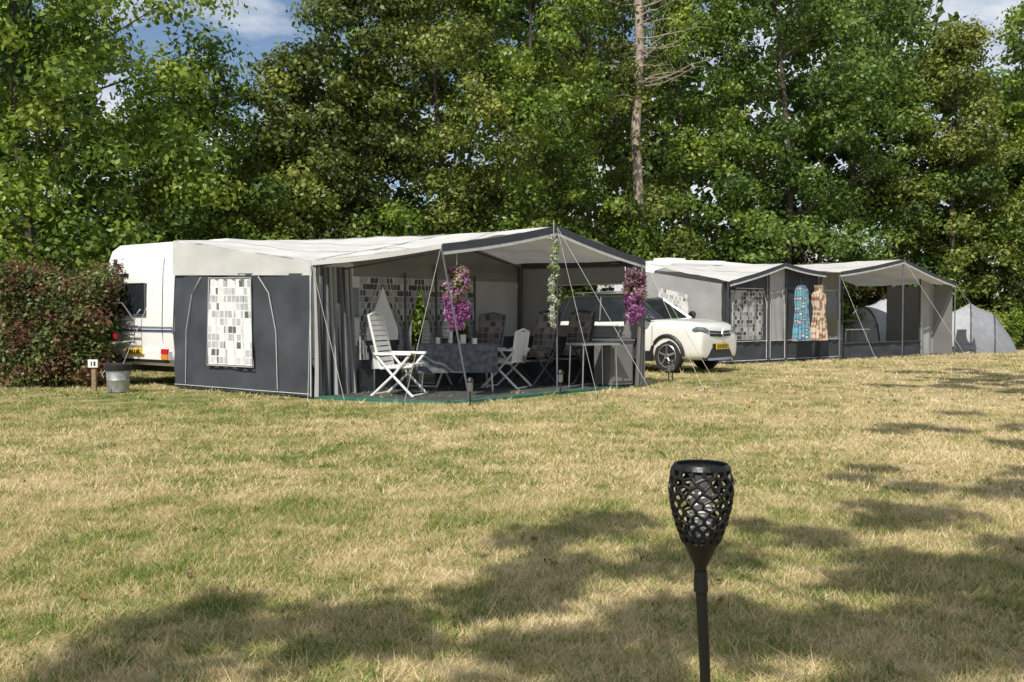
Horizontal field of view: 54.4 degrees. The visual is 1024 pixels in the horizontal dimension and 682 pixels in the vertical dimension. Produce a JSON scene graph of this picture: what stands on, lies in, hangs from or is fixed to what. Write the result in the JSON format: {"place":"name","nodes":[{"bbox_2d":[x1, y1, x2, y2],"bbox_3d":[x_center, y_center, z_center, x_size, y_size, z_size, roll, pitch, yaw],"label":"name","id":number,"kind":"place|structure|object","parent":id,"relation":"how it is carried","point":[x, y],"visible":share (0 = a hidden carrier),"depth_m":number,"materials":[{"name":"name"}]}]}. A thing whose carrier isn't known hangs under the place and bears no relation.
{"place":"outdoors","nodes":[
{"label":"outdoors","id":0,"kind":"place"},
{"bbox_2d":[0,347,1023,681],"bbox_3d":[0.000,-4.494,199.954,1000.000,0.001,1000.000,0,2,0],"label":"ground","id":1,"kind":"structure","parent":0,"point":[670,385],"depth_m":5.64,"materials":[{"name":"beige plant"}]},
{"bbox_2d":[0,247,72,373],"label":"hazel shrub","id":2,"kind":"object","parent":1,"relation":"on","point":[6,254],"visible":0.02,"depth_m":20.54,"materials":[{"name":"green plant"}]},
{"bbox_2d":[0,0,106,269],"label":"maple tree","id":3,"kind":"object","parent":1,"relation":"on","point":[26,149],"visible":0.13,"depth_m":23.79,"materials":[{"name":"green plant"}]},
{"bbox_2d":[0,250,132,387],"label":"copper hedge bush","id":4,"kind":"object","parent":1,"relation":"on","point":[56,323],"visible":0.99,"depth_m":17.19,"materials":[{"name":"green plant"}]},
{"bbox_2d":[88,360,97,391],"bbox_3d":[-6.850,0.570,16.309,0.160,0.535,0.090,0,2,0],"label":"pitch number sign","id":5,"kind":"object","parent":1,"relation":"on","point":[93,365],"visible":0.94,"depth_m":16.29,"materials":[{"name":"brown wood"}]},
{"bbox_2d":[66,209,167,271],"bbox_3d":[-9.210,-1.226,23.628,3.422,3.720,2.608,0,2,0],"label":"hazel shrub","id":6,"kind":"object","parent":1,"relation":"on","point":[159,231],"visible":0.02,"depth_m":23.33,"materials":[{"name":"green plant"}]},
{"bbox_2d":[102,363,131,392],"bbox_3d":[-6.380,0.591,16.124,0.417,0.465,0.417,1,2,32],"label":"waste bin","id":7,"kind":"object","parent":1,"relation":"on","point":[118,377],"visible":1,"depth_m":15.97,"materials":[{"name":"silver metal"}]},
{"bbox_2d":[0,0,259,347],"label":"maple tree","id":8,"kind":"object","parent":1,"relation":"on","point":[103,156],"visible":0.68,"depth_m":21.79,"materials":[{"name":"green plant"}]},
{"bbox_2d":[77,51,316,270],"bbox_3d":[-7.932,-3.352,26.254,6.618,8.319,6.102,0,2,0],"label":"hazel tree","id":9,"kind":"object","parent":1,"relation":"on","point":[231,123],"visible":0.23,"depth_m":25.18,"materials":[{"name":"green plant"}]},
{"bbox_2d":[180,211,275,240],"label":"hazel shrub","id":10,"kind":"object","parent":1,"relation":"on","point":[236,229],"visible":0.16,"depth_m":24.28,"materials":[{"name":"green plant"}]},
{"bbox_2d":[93,238,412,376],"bbox_3d":[-4.964,-0.633,20.218,5.554,2.706,6.340,0,2,0],"label":"caravan","id":11,"kind":"object","parent":1,"relation":"on","point":[152,347],"visible":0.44,"depth_m":17.66,"materials":[{"name":"metal"}]},
{"bbox_2d":[256,216,318,239],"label":"hazel shrub","id":12,"kind":"object","parent":1,"relation":"on","point":[305,230],"visible":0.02,"depth_m":25.45,"materials":[{"name":"green plant"}]},
{"bbox_2d":[187,37,398,239],"bbox_3d":[-5.939,-3.746,27.403,5.764,9.285,6.332,0,2,0],"label":"hazel tree","id":13,"kind":"object","parent":1,"relation":"on","point":[282,83],"visible":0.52,"depth_m":26.30,"materials":[{"name":"green plant"}]},
{"bbox_2d":[259,0,469,337],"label":"alder tree","id":14,"kind":"object","parent":1,"relation":"on","point":[337,14],"visible":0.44,"depth_m":27.00,"materials":[{"name":"green plant"}]},
{"bbox_2d":[343,195,448,360],"bbox_3d":[-3.119,-1.531,26.023,3.342,4.552,2.597,0,2,-12],"label":"hazel shrub","id":15,"kind":"object","parent":1,"relation":"on","point":[402,222],"visible":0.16,"depth_m":25.75,"materials":[{"name":"green plant"}]},
{"bbox_2d":[111,225,717,406],"bbox_3d":[-1.448,-0.552,17.369,9.931,2.723,7.554,0,2,0],"label":"caravan awning","id":16,"kind":"object","parent":1,"relation":"on","point":[242,309],"visible":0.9,"depth_m":16.23,"materials":[{"name":"grey fabric"}]},
{"bbox_2d":[208,279,251,365],"bbox_3d":[-4.551,-0.310,16.039,1.150,1.390,0.044,1,2,38],"label":"side window","id":17,"kind":"structure","parent":16,"relation":"in","point":[229,310],"depth_m":16.04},
{"bbox_2d":[355,345,379,390],"bbox_3d":[-2.350,0.434,16.019,0.400,0.745,0.320,-1,2,-17],"label":"cool box","id":18,"kind":"object","parent":16,"relation":"on","point":[374,363],"visible":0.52,"depth_m":15.90,"materials":[{"name":"white plastic"}]},
{"bbox_2d":[367,311,427,396],"bbox_3d":[-1.757,0.193,15.236,0.789,1.297,0.650,1,2,17],"label":"garden chair","id":19,"kind":"object","parent":16,"relation":"on","point":[387,366],"visible":0.98,"depth_m":15.21,"materials":[{"name":"white plastic"}]},
{"bbox_2d":[407,320,452,386],"bbox_3d":[-1.421,0.190,17.197,0.650,1.189,0.806,1,2,19],"label":"garden chair","id":20,"kind":"object","parent":16,"relation":"on","point":[424,339],"visible":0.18,"depth_m":17.42,"materials":[{"name":"white plastic"}]},
{"bbox_2d":[414,343,498,391],"bbox_3d":[-0.920,0.425,16.169,1.317,0.756,0.866,0,2,-9],"label":"dining table","id":21,"kind":"object","parent":16,"relation":"on","point":[446,358],"visible":0.93,"depth_m":15.77,"materials":[{"name":"fabric"}]},
{"bbox_2d":[436,331,476,343],"bbox_3d":[-0.878,-0.058,16.166,0.682,0.200,0.302,0,2,10],"label":"tableware","id":22,"kind":"object","parent":21,"relation":"on","point":[463,339],"visible":0.93,"depth_m":16.21,"materials":[{"name":"white plastic"}]},
{"bbox_2d":[441,253,472,333],"bbox_3d":[-0.793,-0.727,14.437,0.486,1.242,0.390,0,2,0],"label":"purple flower garland","id":23,"kind":"object","parent":16,"relation":"hanging from","point":[459,273],"visible":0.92,"depth_m":14.39,"materials":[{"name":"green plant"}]},
{"bbox_2d":[457,312,505,384],"bbox_3d":[-0.506,0.131,17.608,0.650,1.284,0.840,1,2,25],"label":"reclining chair","id":24,"kind":"object","parent":16,"relation":"on","point":[491,328],"visible":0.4,"depth_m":17.82,"materials":[{"name":"checked fabric"},{"name":"metal"}]},
{"bbox_2d":[480,328,531,388],"bbox_3d":[-0.084,0.291,16.748,0.708,1.015,0.650,1,2,25],"label":"garden chair","id":25,"kind":"object","parent":16,"relation":"on","point":[520,349],"visible":0.85,"depth_m":16.62,"materials":[{"name":"white plastic"}]},
{"bbox_2d":[506,310,562,387],"bbox_3d":[0.400,0.122,17.091,0.650,1.332,0.855,2,2,45],"label":"reclining chair","id":26,"kind":"object","parent":16,"relation":"on","point":[542,349],"visible":0.83,"depth_m":17.17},
{"bbox_2d":[547,220,561,327],"bbox_3d":[0.664,-1.051,15.725,0.241,1.710,0.200,0,2,0],"label":"white flower garland","id":27,"kind":"object","parent":16,"relation":"hanging from","point":[553,265],"visible":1,"depth_m":15.71,"materials":[{"name":"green plant"}]},
{"bbox_2d":[545,309,595,384],"bbox_3d":[1.067,0.101,17.802,0.650,1.332,0.855,1,2,36],"label":"reclining chair","id":28,"kind":"object","parent":16,"relation":"on","point":[586,319],"visible":0.86,"depth_m":17.94,"materials":[{"name":"grey fabric"}]},
{"bbox_2d":[566,342,619,388],"bbox_3d":[1.350,0.411,16.619,0.750,0.756,0.500,-1,2,-29],"label":"side table","id":29,"kind":"object","parent":16,"relation":"on","point":[594,343],"visible":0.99,"depth_m":16.58,"materials":[{"name":"grey metal"}]},
{"bbox_2d":[592,338,634,385],"bbox_3d":[1.750,0.368,17.168,0.550,0.810,0.500,-1,2,-34],"label":"storage cabinet","id":30,"kind":"object","parent":16,"relation":"on","point":[624,368],"visible":0.97,"depth_m":16.98,"materials":[{"name":"grey fabric"}]},
{"bbox_2d":[622,267,647,323],"bbox_3d":[2.123,-0.883,17.188,0.472,1.191,0.370,0,2,0],"label":"purple flower garland","id":31,"kind":"object","parent":16,"relation":"hanging from","point":[631,282],"visible":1,"depth_m":17.13,"materials":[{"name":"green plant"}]},
{"bbox_2d":[319,0,561,336],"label":"birch tree","id":32,"kind":"object","parent":1,"relation":"on","point":[481,183],"visible":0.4,"depth_m":27.37,"materials":[{"name":"green plant"}]},
{"bbox_2d":[411,223,489,345],"bbox_3d":[-1.347,-1.288,26.262,3.732,3.749,2.658,0,2,0],"label":"hazel shrub","id":33,"kind":"object","parent":1,"relation":"on","point":[424,311],"visible":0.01,"depth_m":25.99,"materials":[{"name":"green plant"}]},
{"bbox_2d":[466,377,473,405],"bbox_3d":[-0.580,0.701,13.776,0.110,0.400,0.110,0,2,0],"label":"solar stake light","id":34,"kind":"object","parent":1,"relation":"on","point":[469,380],"visible":0.98,"depth_m":13.74,"materials":[{"name":"black plastic"}]},
{"bbox_2d":[0,0,1023,337],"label":"distant trees","id":35,"kind":"object","parent":1,"relation":"on","point":[808,158],"visible":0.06,"depth_m":41.52,"materials":[{"name":"green plant"}]},
{"bbox_2d":[19,384,1023,619],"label":"fallen leaves","id":36,"kind":"object","parent":1,"relation":"on","point":[81,596],"visible":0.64,"depth_m":7.19,"materials":[{"name":"brown plant"}]},
{"bbox_2d":[413,0,636,334],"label":"birch tree","id":37,"kind":"object","parent":1,"relation":"on","point":[538,103],"visible":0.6,"depth_m":28.16,"materials":[{"name":"green plant"}]},
{"bbox_2d":[502,212,589,308],"bbox_3d":[0.813,-1.430,27.133,3.892,4.231,2.644,0,2,0],"label":"hazel shrub","id":38,"kind":"object","parent":1,"relation":"on","point":[541,222],"visible":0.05,"depth_m":26.84,"materials":[{"name":"green plant"}]},
{"bbox_2d":[557,369,563,394],"bbox_3d":[0.760,0.648,15.625,0.110,0.400,0.110,0,2,0],"label":"solar stake light","id":39,"kind":"object","parent":1,"relation":"on","point":[560,372],"visible":1,"depth_m":15.59,"materials":[{"name":"black plastic"}]},
{"bbox_2d":[473,0,683,260],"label":"alder tree","id":40,"kind":"object","parent":1,"relation":"on","point":[623,72],"visible":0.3,"depth_m":31.32,"materials":[{"name":"green plant"}]},
{"bbox_2d":[550,209,610,296],"bbox_3d":[1.585,-1.683,30.509,3.437,4.795,2.923,0,2,0],"label":"hazel shrub","id":41,"kind":"object","parent":1,"relation":"on","point":[591,229],"visible":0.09,"depth_m":30.19,"materials":[{"name":"green plant"}]},
{"bbox_2d":[590,191,664,259],"bbox_3d":[3.547,-2.063,31.612,3.795,5.325,2.897,0,2,0],"label":"hazel shrub","id":42,"kind":"object","parent":1,"relation":"on","point":[628,230],"visible":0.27,"depth_m":31.04,"materials":[{"name":"green plant"}]},
{"bbox_2d":[558,291,736,372],"bbox_3d":[2.926,-0.245,22.732,4.214,1.773,2.180,1,2,40],"label":"parked car","id":43,"kind":"object","parent":1,"relation":"on","point":[714,342],"visible":0.59,"depth_m":21.54,"materials":[{"name":"white paint"}]},
{"bbox_2d":[574,0,721,254],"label":"pine tree","id":44,"kind":"object","parent":1,"relation":"on","point":[636,123],"visible":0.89,"depth_m":31.25,"materials":[{"name":"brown plant"}]},
{"bbox_2d":[666,361,671,380],"bbox_3d":[2.900,0.567,18.424,0.110,0.400,0.110,0,2,0],"label":"solar stake light","id":45,"kind":"object","parent":1,"relation":"on","point":[668,363],"visible":0.97,"depth_m":18.39,"materials":[{"name":"black plastic"}]},
{"bbox_2d":[596,258,745,314],"bbox_3d":[5.474,-0.997,29.827,7.283,2.876,2.333,-1,2,-38],"label":"caravan","id":46,"kind":"object","parent":1,"relation":"on","point":[662,270],"visible":0.12,"depth_m":28.12,"materials":[{"name":"white plastic"}]},
{"bbox_2d":[670,359,674,378],"bbox_3d":[3.050,0.552,18.924,0.110,0.400,0.110,0,2,0],"label":"solar stake light","id":47,"kind":"object","parent":1,"relation":"on","point":[672,365],"visible":0.83,"depth_m":18.89,"materials":[{"name":"black plastic"}]},
{"bbox_2d":[643,221,707,260],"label":"hazel shrub","id":48,"kind":"object","parent":1,"relation":"on","point":[680,233],"visible":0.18,"depth_m":32.10,"materials":[{"name":"green plant"}]},
{"bbox_2d":[589,0,779,263],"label":"birch tree","id":49,"kind":"object","parent":1,"relation":"on","point":[685,146],"visible":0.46,"depth_m":33.55,"materials":[{"name":"green plant"}]},
{"bbox_2d":[668,459,733,681],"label":"solar garden torch","id":50,"kind":"object","parent":1,"relation":"on","point":[700,536],"visible":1,"depth_m":1.94,"materials":[{"name":"black plastic"}]},
{"bbox_2d":[710,225,783,263],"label":"hazel shrub","id":51,"kind":"object","parent":1,"relation":"on","point":[727,242],"visible":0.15,"depth_m":32.91,"materials":[{"name":"green plant"}]},
{"bbox_2d":[657,0,915,332],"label":"oak tree","id":52,"kind":"object","parent":1,"relation":"on","point":[794,180],"visible":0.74,"depth_m":33.49,"materials":[{"name":"green plant"}]},
{"bbox_2d":[775,218,854,327],"bbox_3d":[10.356,-2.022,35.409,3.547,4.620,2.695,1,2,25],"label":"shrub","id":53,"kind":"object","parent":1,"relation":"on","point":[801,261],"visible":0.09,"depth_m":35.12,"materials":[{"name":"green plant"}]},
{"bbox_2d":[646,259,1007,363],"bbox_3d":[9.826,-0.932,28.378,11.918,2.820,5.208,-1,2,-38],"label":"caravan awning","id":54,"kind":"object","parent":1,"relation":"on","point":[755,303],"visible":0.89,"depth_m":26.82,"materials":[{"name":"fabric"}]},
{"bbox_2d":[792,279,810,340],"bbox_3d":[7.614,-0.821,26.065,0.718,1.632,0.204,-1,2,-41],"label":"hanging dress","id":55,"kind":"object","parent":54,"relation":"hanging from","point":[801,327],"visible":1,"depth_m":25.98,"materials":[{"name":"blue fabric"}]},
{"bbox_2d":[810,279,827,340],"bbox_3d":[8.208,-0.834,26.524,0.676,1.632,0.204,-1,2,-41],"label":"hanging dress","id":56,"kind":"object","parent":54,"relation":"hanging from","point":[818,330],"visible":1,"depth_m":26.44,"materials":[{"name":"beige fabric"}]},
{"bbox_2d":[843,328,869,342],"bbox_3d":[9.820,0.052,29.039,1.200,0.816,0.600,-1,2,-38],"label":"camping table","id":57,"kind":"object","parent":54,"relation":"on","point":[851,329],"visible":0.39,"depth_m":29.03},
{"bbox_2d":[840,298,886,350],"bbox_3d":[12.500,-0.558,33.378,3.430,1.784,2.395,0,2,0],"label":"dome tent","id":58,"kind":"object","parent":1,"relation":"on","point":[877,313],"visible":0.27,"depth_m":32.59,"materials":[{"name":"fabric"}]},
{"bbox_2d":[843,250,908,317],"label":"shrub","id":59,"kind":"object","parent":1,"relation":"on","point":[881,291],"visible":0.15,"depth_m":35.48,"materials":[{"name":"green plant"}]},
{"bbox_2d":[762,0,1016,305],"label":"oak tree","id":60,"kind":"object","parent":1,"relation":"on","point":[904,27],"visible":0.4,"depth_m":35.88,"materials":[{"name":"green plant"}]},
{"bbox_2d":[902,251,978,309],"bbox_3d":[15.323,-1.409,36.297,3.881,3.796,2.650,0,2,0],"label":"hazel shrub","id":61,"kind":"object","parent":1,"relation":"on","point":[926,262],"visible":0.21,"depth_m":36.07,"materials":[{"name":"green plant"}]},
{"bbox_2d":[875,15,1023,330],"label":"birch tree","id":62,"kind":"object","parent":1,"relation":"on","point":[970,139],"visible":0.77,"depth_m":35.60,"materials":[{"name":"green plant"}]},
{"bbox_2d":[943,0,1023,317],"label":"poplar tree","id":63,"kind":"object","parent":1,"relation":"on","point":[1014,41],"visible":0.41,"depth_m":37.36,"materials":[{"name":"green plant"}]},
{"bbox_2d":[952,302,1017,353],"bbox_3d":[14.900,-0.454,32.400,2.793,1.634,2.282,0,2,0],"label":"dome tent","id":64,"kind":"object","parent":1,"relation":"on","point":[970,337],"visible":0.6,"depth_m":31.52,"materials":[{"name":"fabric"}]},
{"bbox_2d":[952,305,1023,348],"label":"hedge","id":65,"kind":"object","parent":1,"relation":"on","point":[1016,335],"visible":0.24,"depth_m":34.46,"materials":[{"name":"green plant"}]},
{"bbox_2d":[963,261,1023,347],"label":"hazel shrub","id":66,"kind":"object","parent":1,"relation":"on","point":[984,300],"visible":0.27,"depth_m":36.85,"materials":[{"name":"green plant"}]},
{"bbox_2d":[2,0,1023,311],"label":"sky","id":67,"kind":"structure","parent":0,"point":[258,29],"materials":[{"name":"blue"}]}
]}

